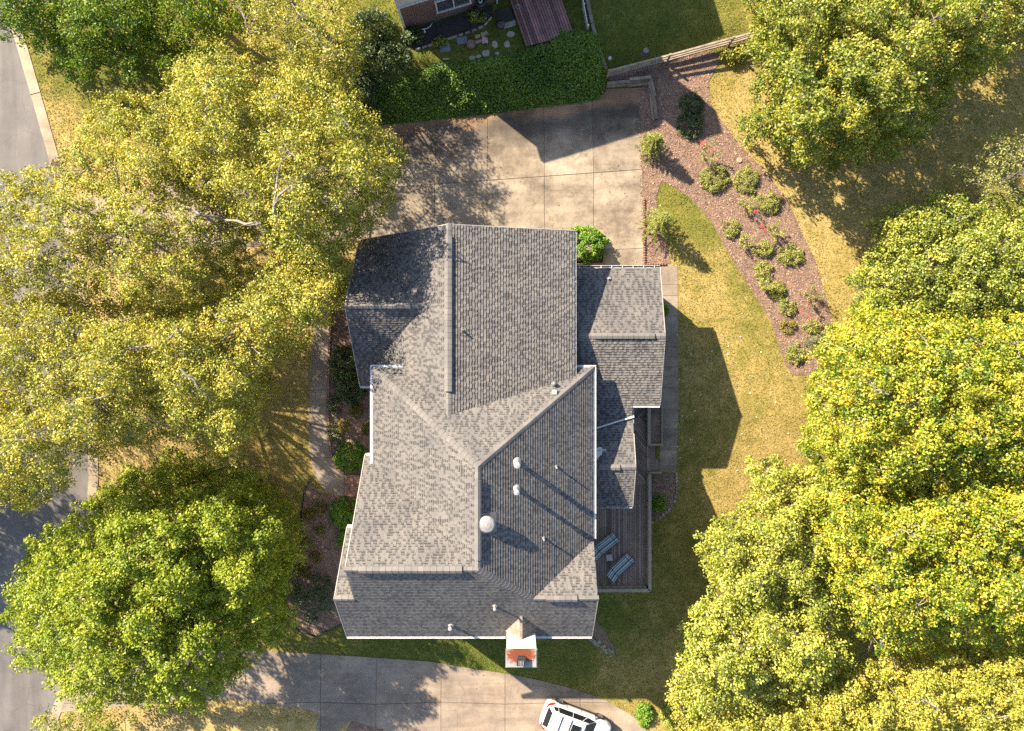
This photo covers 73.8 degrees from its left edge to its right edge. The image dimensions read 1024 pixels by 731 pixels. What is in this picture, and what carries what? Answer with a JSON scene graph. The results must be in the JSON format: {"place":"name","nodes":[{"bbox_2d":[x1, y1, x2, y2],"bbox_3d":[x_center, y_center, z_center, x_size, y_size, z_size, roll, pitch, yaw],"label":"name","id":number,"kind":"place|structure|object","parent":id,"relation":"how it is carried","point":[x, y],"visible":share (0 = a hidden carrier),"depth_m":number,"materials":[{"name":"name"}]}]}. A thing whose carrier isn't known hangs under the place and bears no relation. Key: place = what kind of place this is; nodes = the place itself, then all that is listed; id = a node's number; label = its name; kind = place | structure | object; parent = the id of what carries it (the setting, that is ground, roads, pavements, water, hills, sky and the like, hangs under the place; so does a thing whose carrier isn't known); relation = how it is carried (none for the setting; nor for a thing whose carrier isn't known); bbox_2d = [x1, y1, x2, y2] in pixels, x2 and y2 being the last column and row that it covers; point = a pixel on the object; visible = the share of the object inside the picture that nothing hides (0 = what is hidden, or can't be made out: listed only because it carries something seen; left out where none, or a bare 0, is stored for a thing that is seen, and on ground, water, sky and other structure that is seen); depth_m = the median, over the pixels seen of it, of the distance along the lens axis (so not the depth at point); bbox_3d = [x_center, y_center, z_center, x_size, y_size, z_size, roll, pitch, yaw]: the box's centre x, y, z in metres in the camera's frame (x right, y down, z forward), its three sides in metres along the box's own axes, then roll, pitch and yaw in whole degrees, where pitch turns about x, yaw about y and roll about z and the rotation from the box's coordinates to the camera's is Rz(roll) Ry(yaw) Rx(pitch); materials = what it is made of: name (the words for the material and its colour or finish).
{"place":"outdoors","nodes":[
{"label":"outdoors","id":0,"kind":"place"},
{"bbox_2d":[0,2,88,730],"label":"road","id":1,"kind":"structure","parent":0,"point":[24,697],"depth_m":44.00,"materials":[{"name":"grey asphalt"}]},
{"bbox_2d":[7,1,98,730],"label":"kerb gutter","id":2,"kind":"object","parent":1,"relation":"on","point":[39,108],"visible":0.27,"depth_m":42.66,"materials":[{"name":"concrete"}]},
{"bbox_2d":[70,166,317,258],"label":"driveway","id":3,"kind":"structure","parent":0,"point":[252,243],"depth_m":42.67,"materials":[{"name":"concrete"}]},
{"bbox_2d":[308,250,343,495],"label":"front path","id":4,"kind":"structure","parent":0,"point":[329,475],"depth_m":43.18,"materials":[{"name":"concrete"}]},
{"bbox_2d":[59,643,645,730],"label":"drive","id":5,"kind":"structure","parent":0,"point":[435,697],"depth_m":46.75,"materials":[{"name":"concrete"}]},
{"bbox_2d":[540,698,610,730],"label":"parked car","id":6,"kind":"object","parent":5,"relation":"on","point":[557,714],"visible":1,"depth_m":45.59,"materials":[{"name":"paint"}]},
{"bbox_2d":[347,721,383,730],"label":"bare earth","id":7,"kind":"structure","parent":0,"point":[354,726],"depth_m":46.87,"materials":[{"name":"soil"}]},
{"bbox_2d":[320,88,643,264],"bbox_3d":[-1.891,-11.782,42.713,20.258,0.086,11.160,0,90,0],"label":"parking pad","id":8,"kind":"object","parent":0,"point":[542,158],"visible":0.74,"depth_m":42.67,"materials":[{"name":"concrete"}]},
{"bbox_2d":[19,0,1023,730],"bbox_3d":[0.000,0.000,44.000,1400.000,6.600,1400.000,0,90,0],"label":"lawn","id":9,"kind":"structure","parent":0,"point":[269,718],"depth_m":42.91,"materials":[{"name":"green plant"}]},
{"bbox_2d":[0,0,157,92],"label":"green tree","id":10,"kind":"object","parent":9,"relation":"on","point":[82,12],"visible":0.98,"depth_m":37.30,"materials":[{"name":"green plant"}]},
{"bbox_2d":[29,703,138,730],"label":"corner tree","id":11,"kind":"object","parent":9,"relation":"on","point":[92,718],"visible":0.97,"depth_m":43.31,"materials":[{"name":"green plant"}]},
{"bbox_2d":[0,86,257,331],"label":"shade tree","id":12,"kind":"object","parent":9,"relation":"on","point":[123,227],"visible":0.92,"depth_m":35.56,"materials":[{"name":"green plant"}]},
{"bbox_2d":[0,444,307,716],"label":"broad tree","id":13,"kind":"object","parent":9,"relation":"on","point":[182,575],"visible":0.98,"depth_m":38.29,"materials":[{"name":"green plant"}]},
{"bbox_2d":[0,253,356,517],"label":"shade tree","id":14,"kind":"object","parent":9,"relation":"on","point":[164,366],"visible":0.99,"depth_m":34.93,"materials":[{"name":"green plant"}]},
{"bbox_2d":[130,0,262,87],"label":"weeping tree","id":15,"kind":"object","parent":9,"relation":"on","point":[176,6],"visible":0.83,"depth_m":37.78,"materials":[{"name":"green plant"}]},
{"bbox_2d":[147,33,408,289],"bbox_3d":[-13.187,-12.066,36.681,16.520,12.361,11.282,32,90,0],"label":"shade tree","id":16,"kind":"object","parent":9,"relation":"on","point":[268,197],"visible":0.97,"depth_m":34.02,"materials":[{"name":"green plant"}]},
{"bbox_2d":[231,0,369,88],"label":"fine leaf tree","id":17,"kind":"object","parent":9,"relation":"on","point":[328,51],"visible":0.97,"depth_m":36.10,"materials":[{"name":"green plant"}]},
{"bbox_2d":[285,479,341,636],"bbox_3d":[-13.259,12.852,45.109,3.952,2.438,11.111,0,90,0],"label":"bed edging","id":18,"kind":"object","parent":9,"relation":"on","point":[295,566],"visible":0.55,"depth_m":45.31,"materials":[{"name":"black metal"}]},
{"bbox_2d":[286,482,356,634],"bbox_3d":[-11.475,13.281,45.127,6.245,2.277,10.573,14,90,0],"label":"mulch bed","id":19,"kind":"object","parent":9,"relation":"on","point":[329,550],"visible":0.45,"depth_m":45.09,"materials":[{"name":"brown soil"}]},
{"bbox_2d":[297,563,310,576],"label":"ball shrub","id":20,"kind":"object","parent":19,"relation":"on","point":[300,573],"visible":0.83,"depth_m":44.94,"materials":[{"name":"green plant"}]},
{"bbox_2d":[304,507,314,521],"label":"ball shrub","id":21,"kind":"object","parent":19,"relation":"on","point":[307,515],"visible":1,"depth_m":44.11,"materials":[{"name":"green plant"}]},
{"bbox_2d":[303,613,318,624],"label":"gravel plant","id":22,"kind":"object","parent":19,"relation":"on","point":[313,620],"visible":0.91,"depth_m":45.96,"materials":[{"name":"green plant"}]},
{"bbox_2d":[289,572,335,617],"bbox_3d":[-13.171,15.098,44.780,3.330,2.108,3.037,0,90,0],"label":"dark conifer","id":23,"kind":"object","parent":19,"relation":"on","point":[295,592],"visible":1,"depth_m":44.69,"materials":[{"name":"green plant"}]},
{"bbox_2d":[313,499,327,516],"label":"ball shrub","id":24,"kind":"object","parent":19,"relation":"on","point":[325,506],"visible":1,"depth_m":44.06,"materials":[{"name":"green plant"}]},
{"bbox_2d":[315,524,326,535],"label":"ball shrub","id":25,"kind":"object","parent":19,"relation":"on","point":[321,531],"visible":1,"depth_m":44.38,"materials":[{"name":"green plant"}]},
{"bbox_2d":[337,528,345,548],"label":"round bush","id":26,"kind":"object","parent":19,"relation":"on","point":[341,536],"visible":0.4,"depth_m":44.08,"materials":[{"name":"green plant"}]},
{"bbox_2d":[329,496,355,528],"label":"round bush","id":27,"kind":"object","parent":19,"relation":"on","point":[336,507],"visible":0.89,"depth_m":43.68,"materials":[{"name":"green plant"}]},
{"bbox_2d":[327,285,343,473],"bbox_3d":[-11.223,0.191,43.256,0.910,1.272,13.560,0,90,0],"label":"brick border","id":28,"kind":"object","parent":9,"relation":"on","point":[328,385],"visible":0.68,"depth_m":42.96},
{"bbox_2d":[328,276,369,474],"bbox_3d":[-9.662,0.699,43.355,3.934,1.242,13.365,0,90,0],"label":"mulch bed","id":29,"kind":"object","parent":9,"relation":"on","point":[342,415],"visible":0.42,"depth_m":43.11,"materials":[{"name":"brown wood"}]},
{"bbox_2d":[326,419,342,444],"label":"strappy plant","id":30,"kind":"object","parent":29,"relation":"on","point":[337,435],"visible":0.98,"depth_m":43.15,"materials":[{"name":"green plant"}]},
{"bbox_2d":[326,393,343,418],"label":"strappy plant","id":31,"kind":"object","parent":29,"relation":"on","point":[333,406],"visible":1,"depth_m":42.92,"materials":[{"name":"green plant"}]},
{"bbox_2d":[328,343,357,389],"bbox_3d":[-10.235,0.098,42.231,2.457,1.852,3.048,0,90,0],"label":"dark bush","id":32,"kind":"object","parent":29,"relation":"on","point":[341,353],"visible":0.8,"depth_m":41.95,"materials":[{"name":"green plant"}]},
{"bbox_2d":[338,419,349,433],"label":"ball shrub","id":33,"kind":"object","parent":29,"relation":"on","point":[344,429],"visible":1,"depth_m":43.02,"materials":[{"name":"plant"}]},
{"bbox_2d":[333,439,367,472],"bbox_3d":[-10.286,5.747,43.110,2.266,1.423,2.224,0,90,0],"label":"round bush","id":34,"kind":"object","parent":29,"relation":"on","point":[337,457],"visible":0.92,"depth_m":42.98,"materials":[{"name":"green plant"}]},
{"bbox_2d":[333,369,367,404],"bbox_3d":[-10.113,1.366,42.496,2.273,1.526,2.374,0,90,0],"label":"dark bush","id":35,"kind":"object","parent":29,"relation":"on","point":[341,390],"visible":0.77,"depth_m":42.29,"materials":[{"name":"green plant"}]},
{"bbox_2d":[349,403,363,419],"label":"ball shrub","id":36,"kind":"object","parent":29,"relation":"on","point":[354,407],"visible":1,"depth_m":42.85,"materials":[{"name":"green plant"}]},
{"bbox_2d":[345,475,360,496],"bbox_3d":[-9.742,7.705,43.829,2.047,0.473,1.354,0,90,0],"label":"brick step","id":37,"kind":"object","parent":9,"relation":"on","point":[352,482],"visible":0.48,"depth_m":43.75,"materials":[{"name":"brick"}]},
{"bbox_2d":[344,6,398,54],"bbox_3d":[-8.377,-19.828,40.072,3.388,1.697,2.766,0,90,0],"label":"evergreen shrub","id":38,"kind":"object","parent":9,"relation":"on","point":[362,15],"visible":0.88,"depth_m":39.98,"materials":[{"name":"green plant"}]},
{"bbox_2d":[354,39,412,83],"bbox_3d":[-7.637,-18.009,40.174,3.516,1.537,2.681,0,90,0],"label":"evergreen shrub","id":39,"kind":"object","parent":9,"relation":"on","point":[384,48],"visible":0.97,"depth_m":40.06,"materials":[{"name":"green plant"}]},
{"bbox_2d":[394,0,497,30],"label":"neighbour house","id":40,"kind":"structure","parent":9,"relation":"on","point":[414,13],"depth_m":39.55,"materials":[{"name":"brick"}]},
{"bbox_2d":[400,5,491,49],"bbox_3d":[-3.758,-20.069,40.660,5.798,0.001,1.214,-17,90,0],"label":"dark bed","id":41,"kind":"object","parent":9,"relation":"on","point":[453,26],"visible":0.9,"depth_m":40.66,"materials":[{"name":"soil"}]},
{"bbox_2d":[401,26,424,45],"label":"bed plant","id":42,"kind":"object","parent":41,"relation":"on","point":[412,30],"visible":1,"depth_m":40.31,"materials":[{"name":"green plant"}]},
{"bbox_2d":[432,35,448,47],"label":"bed plant","id":43,"kind":"object","parent":41,"relation":"on","point":[445,42],"visible":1,"depth_m":40.46,"materials":[{"name":"green plant"}]},
{"bbox_2d":[415,17,491,50],"bbox_3d":[-3.408,-19.633,40.640,4.934,0.120,0.387,-23,90,0],"label":"stone bed border","id":44,"kind":"object","parent":41,"relation":"on","point":[459,35],"visible":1,"depth_m":40.58,"materials":[{"name":"stone"}]},
{"bbox_2d":[467,8,487,23],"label":"bed plant","id":45,"kind":"object","parent":41,"relation":"on","point":[480,18],"visible":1,"depth_m":40.44,"materials":[{"name":"green plant"}]},
{"bbox_2d":[475,0,485,12],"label":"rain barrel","id":46,"kind":"object","parent":41,"relation":"on","point":[480,5],"visible":1,"depth_m":39.87,"materials":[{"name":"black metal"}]},
{"bbox_2d":[103,0,811,714],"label":"fallen leaves","id":47,"kind":"object","parent":9,"relation":"on","point":[457,206],"visible":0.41,"depth_m":42.69,"materials":[{"name":"brown plant"}]},
{"bbox_2d":[349,26,607,128],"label":"ivy bank","id":48,"kind":"structure","parent":9,"relation":"on","point":[592,71],"depth_m":41.54,"materials":[{"name":"green plant"}]},
{"bbox_2d":[343,69,377,104],"bbox_3d":[-9.102,-16.758,40.805,2.130,1.656,2.232,0,90,0],"label":"evergreen shrub","id":49,"kind":"object","parent":48,"relation":"on","point":[370,81],"visible":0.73,"depth_m":40.64,"materials":[{"name":"green plant"}]},
{"bbox_2d":[333,223,665,667],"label":"house","id":50,"kind":"structure","parent":9,"relation":"on","point":[511,378],"depth_m":35.89,"materials":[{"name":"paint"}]},
{"bbox_2d":[494,7,513,22],"bbox_3d":[-0.477,-20.782,40.580,1.000,0.200,0.750,-17,90,0],"label":"doormat","id":51,"kind":"object","parent":9,"relation":"on","point":[505,15],"visible":0.86,"depth_m":40.48,"materials":[{"name":"fabric"}]},
{"bbox_2d":[510,0,571,45],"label":"red deck","id":52,"kind":"structure","parent":9,"relation":"on","point":[525,5],"depth_m":40.44,"materials":[{"name":"brown wood"}]},
{"bbox_2d":[286,50,831,635],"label":"mulch chips","id":53,"kind":"object","parent":9,"relation":"on","point":[660,476],"visible":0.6,"depth_m":42.69,"materials":[{"name":"brown wood"}]},
{"bbox_2d":[581,0,588,31],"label":"picket edge","id":54,"kind":"object","parent":9,"relation":"on","point":[585,15],"visible":1,"depth_m":40.25,"materials":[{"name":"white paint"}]},
{"bbox_2d":[562,225,609,264],"bbox_3d":[4.461,-7.507,42.051,3.324,1.753,2.621,0,90,0],"label":"planter bush","id":55,"kind":"object","parent":9,"relation":"on","point":[589,256],"visible":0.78,"depth_m":41.79,"materials":[{"name":"green plant"}]},
{"bbox_2d":[585,0,607,70],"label":"timber edging","id":56,"kind":"object","parent":9,"relation":"on","point":[590,15],"visible":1,"depth_m":40.55,"materials":[{"name":"wood"}]},
{"bbox_2d":[593,619,615,654],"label":"bare earth","id":57,"kind":"structure","parent":9,"relation":"on","point":[599,632],"depth_m":46.29,"materials":[{"name":"soil"}]},
{"bbox_2d":[588,638,613,656],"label":"splash stones","id":58,"kind":"object","parent":57,"relation":"on","point":[595,642],"visible":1,"depth_m":46.34,"materials":[{"name":"stone"}]},
{"bbox_2d":[594,400,662,591],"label":"deck","id":59,"kind":"structure","parent":9,"relation":"on","point":[625,526],"depth_m":43.00,"materials":[{"name":"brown wood"}]},
{"bbox_2d":[594,532,618,560],"bbox_3d":[5.774,11.253,42.619,1.832,0.762,0.790,-38,90,0],"label":"sun lounger","id":60,"kind":"object","parent":59,"relation":"on","point":[606,544],"visible":0.81,"depth_m":42.59,"materials":[{"name":"blue fabric"}]},
{"bbox_2d":[606,553,634,582],"bbox_3d":[6.746,12.601,42.619,1.832,0.762,0.790,-43,90,0],"label":"sun lounger","id":61,"kind":"object","parent":59,"relation":"on","point":[621,565],"visible":1,"depth_m":42.59,"materials":[{"name":"blue fabric"}]},
{"bbox_2d":[635,701,654,728],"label":"shrub","id":62,"kind":"object","parent":9,"relation":"on","point":[645,712],"visible":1,"depth_m":46.39,"materials":[{"name":"green plant"}]},
{"bbox_2d":[652,474,674,520],"bbox_3d":[9.763,8.565,44.206,1.570,0.616,3.165,0,90,0],"label":"mulch bed","id":63,"kind":"object","parent":9,"relation":"on","point":[664,486],"visible":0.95,"depth_m":44.07,"materials":[{"name":"soil"}]},
{"bbox_2d":[651,493,666,511],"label":"deck bush","id":64,"kind":"object","parent":63,"relation":"on","point":[660,502],"visible":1,"depth_m":43.80,"materials":[{"name":"green plant"}]},
{"bbox_2d":[651,472,677,523],"bbox_3d":[10.182,8.734,44.189,0.866,0.729,3.766,24,90,0],"label":"stone edging","id":65,"kind":"object","parent":9,"relation":"on","point":[675,496],"visible":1,"depth_m":44.18,"materials":[{"name":"stone"}]},
{"bbox_2d":[658,701,685,730],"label":"edge bush","id":66,"kind":"object","parent":9,"relation":"on","point":[669,723],"visible":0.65,"depth_m":46.20,"materials":[{"name":"green plant"}]},
{"bbox_2d":[606,25,773,79],"bbox_3d":[11.189,-19.294,41.788,11.105,1.914,0.206,-14,90,0],"label":"rail fence","id":67,"kind":"object","parent":9,"relation":"on","point":[729,41],"visible":0.79,"depth_m":41.83,"materials":[{"name":"brown wood"}]},
{"bbox_2d":[608,50,831,374],"bbox_3d":[12.542,-8.658,42.688,9.943,0.641,22.586,-25,90,0],"label":"mulch bed","id":68,"kind":"object","parent":9,"relation":"on","point":[712,200],"visible":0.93,"depth_m":42.68,"materials":[{"name":"brown wood"}]},
{"bbox_2d":[606,75,657,120],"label":"timber retaining wall","id":69,"kind":"structure","parent":68,"relation":"on","point":[639,81],"depth_m":42.42,"materials":[{"name":"wood"}]},
{"bbox_2d":[634,132,665,163],"bbox_3d":[8.625,-13.512,41.461,1.858,2.579,1.983,-31,90,0],"label":"young conifer","id":70,"kind":"object","parent":68,"relation":"on","point":[653,142],"visible":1,"depth_m":41.45,"materials":[{"name":"green plant"}]},
{"bbox_2d":[643,198,665,265],"bbox_3d":[8.921,-8.341,42.662,1.456,0.224,4.158,0,90,0],"label":"scalloped edging","id":71,"kind":"object","parent":68,"relation":"on","point":[644,254],"visible":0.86,"depth_m":42.60,"materials":[{"name":"brick"}]},
{"bbox_2d":[635,204,677,245],"bbox_3d":[8.856,-8.715,41.172,2.554,3.172,2.638,-20,90,0],"label":"young conifer","id":72,"kind":"object","parent":68,"relation":"on","point":[662,218],"visible":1,"depth_m":41.25,"materials":[{"name":"green plant"}]},
{"bbox_2d":[675,110,703,141],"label":"shrub","id":73,"kind":"object","parent":68,"relation":"on","point":[698,118],"visible":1,"depth_m":42.31,"materials":[{"name":"green plant"}]},
{"bbox_2d":[678,91,703,115],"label":"shrub","id":74,"kind":"object","parent":68,"relation":"on","point":[699,102],"visible":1,"depth_m":42.33,"materials":[{"name":"green plant"}]},
{"bbox_2d":[699,139,721,163],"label":"rose bush","id":75,"kind":"object","parent":68,"relation":"on","point":[703,156],"visible":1,"depth_m":41.59,"materials":[{"name":"green plant"}]},
{"bbox_2d":[699,164,730,193],"bbox_3d":[12.623,-11.643,42.448,2.098,0.770,1.891,0,90,0],"label":"shrub","id":76,"kind":"object","parent":68,"relation":"on","point":[721,170],"visible":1,"depth_m":42.39,"materials":[{"name":"green plant"}]},
{"bbox_2d":[721,219,740,237],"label":"shrub","id":77,"kind":"object","parent":68,"relation":"on","point":[732,232],"visible":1,"depth_m":42.46,"materials":[{"name":"green plant"}]},
{"bbox_2d":[731,163,759,194],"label":"shrub","id":78,"kind":"object","parent":68,"relation":"on","point":[747,169],"visible":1,"depth_m":42.42,"materials":[{"name":"green plant"}]},
{"bbox_2d":[739,231,754,248],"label":"rose bush","id":79,"kind":"object","parent":68,"relation":"on","point":[747,238],"visible":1,"depth_m":42.05,"materials":[{"name":"green plant"}]},
{"bbox_2d":[737,195,757,214],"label":"rose bush","id":80,"kind":"object","parent":68,"relation":"on","point":[747,202],"visible":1,"depth_m":41.98,"materials":[{"name":"green plant"}]},
{"bbox_2d":[751,239,774,258],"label":"shrub","id":81,"kind":"object","parent":68,"relation":"on","point":[764,249],"visible":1,"depth_m":42.46,"materials":[{"name":"green plant"}]},
{"bbox_2d":[753,259,773,280],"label":"shrub","id":82,"kind":"object","parent":68,"relation":"on","point":[761,272],"visible":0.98,"depth_m":42.55,"materials":[{"name":"green plant"}]},
{"bbox_2d":[759,278,774,290],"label":"rose bush","id":83,"kind":"object","parent":68,"relation":"on","point":[766,287],"visible":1,"depth_m":42.14,"materials":[{"name":"green plant"}]},
{"bbox_2d":[757,190,782,214],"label":"shrub","id":84,"kind":"object","parent":68,"relation":"on","point":[776,201],"visible":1,"depth_m":42.40,"materials":[{"name":"green plant"}]},
{"bbox_2d":[760,220,786,241],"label":"rose bush","id":85,"kind":"object","parent":68,"relation":"on","point":[774,232],"visible":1,"depth_m":41.81,"materials":[{"name":"green plant"}]},
{"bbox_2d":[769,280,787,299],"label":"shrub","id":86,"kind":"object","parent":68,"relation":"on","point":[776,288],"visible":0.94,"depth_m":42.54,"materials":[{"name":"green plant"}]},
{"bbox_2d":[777,297,796,315],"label":"shrub","id":87,"kind":"object","parent":68,"relation":"on","point":[782,302],"visible":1,"depth_m":42.59,"materials":[{"name":"green plant"}]},
{"bbox_2d":[779,319,797,334],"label":"shrub","id":88,"kind":"object","parent":68,"relation":"on","point":[792,324],"visible":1,"depth_m":42.70,"materials":[{"name":"plant"}]},
{"bbox_2d":[775,241,804,266],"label":"shrub","id":89,"kind":"object","parent":68,"relation":"on","point":[788,255],"visible":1,"depth_m":42.46,"materials":[{"name":"green plant"}]},
{"bbox_2d":[784,342,806,364],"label":"shrub","id":90,"kind":"object","parent":68,"relation":"on","point":[791,349],"visible":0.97,"depth_m":42.70,"materials":[{"name":"green plant"}]},
{"bbox_2d":[801,317,823,333],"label":"shrub","id":91,"kind":"object","parent":68,"relation":"on","point":[812,329],"visible":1,"depth_m":42.66,"materials":[{"name":"green plant"}]},
{"bbox_2d":[800,284,825,318],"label":"rose bush","id":92,"kind":"object","parent":68,"relation":"on","point":[809,292],"visible":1,"depth_m":41.76,"materials":[{"name":"green plant"}]},
{"bbox_2d":[803,333,826,353],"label":"shrub","id":93,"kind":"object","parent":68,"relation":"on","point":[810,339],"visible":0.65,"depth_m":42.67,"materials":[{"name":"green plant"}]},
{"bbox_2d":[719,48,745,65],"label":"fence bush","id":94,"kind":"object","parent":9,"relation":"on","point":[726,53],"visible":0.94,"depth_m":42.13,"materials":[{"name":"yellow plant"}]},
{"bbox_2d":[665,454,868,729],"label":"oak tree","id":95,"kind":"object","parent":9,"relation":"on","point":[767,577],"visible":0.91,"depth_m":39.04,"materials":[{"name":"green plant"}]},
{"bbox_2d":[663,632,1023,730],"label":"birch tree","id":96,"kind":"object","parent":9,"relation":"on","point":[973,715],"visible":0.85,"depth_m":39.40,"materials":[{"name":"plant"}]},
{"bbox_2d":[731,0,1023,174],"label":"oak tree","id":97,"kind":"object","parent":9,"relation":"on","point":[862,80],"visible":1,"depth_m":36.65,"materials":[{"name":"green plant"}]},
{"bbox_2d":[793,277,1023,509],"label":"lime tree","id":98,"kind":"object","parent":9,"relation":"on","point":[927,397],"visible":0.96,"depth_m":35.38,"materials":[{"name":"green plant"}]},
{"bbox_2d":[798,463,1023,661],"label":"lime tree","id":99,"kind":"object","parent":9,"relation":"on","point":[937,541],"visible":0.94,"depth_m":35.59,"materials":[{"name":"green plant"}]},
{"bbox_2d":[840,187,1023,335],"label":"oak tree","id":100,"kind":"object","parent":9,"relation":"on","point":[959,270],"visible":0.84,"depth_m":38.36,"materials":[{"name":"green plant"}]},
{"bbox_2d":[944,127,1023,207],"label":"thin tree","id":101,"kind":"object","parent":9,"relation":"on","point":[1013,175],"visible":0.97,"depth_m":39.76,"materials":[{"name":"green plant"}]},
{"bbox_2d":[1006,0,1023,39],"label":"corner tree","id":102,"kind":"object","parent":9,"relation":"on","point":[1016,14],"visible":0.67,"depth_m":40.34,"materials":[{"name":"green plant"}]},
{"bbox_2d":[659,265,677,471],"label":"side path","id":103,"kind":"structure","parent":0,"point":[669,398],"depth_m":43.01,"materials":[{"name":"concrete"}]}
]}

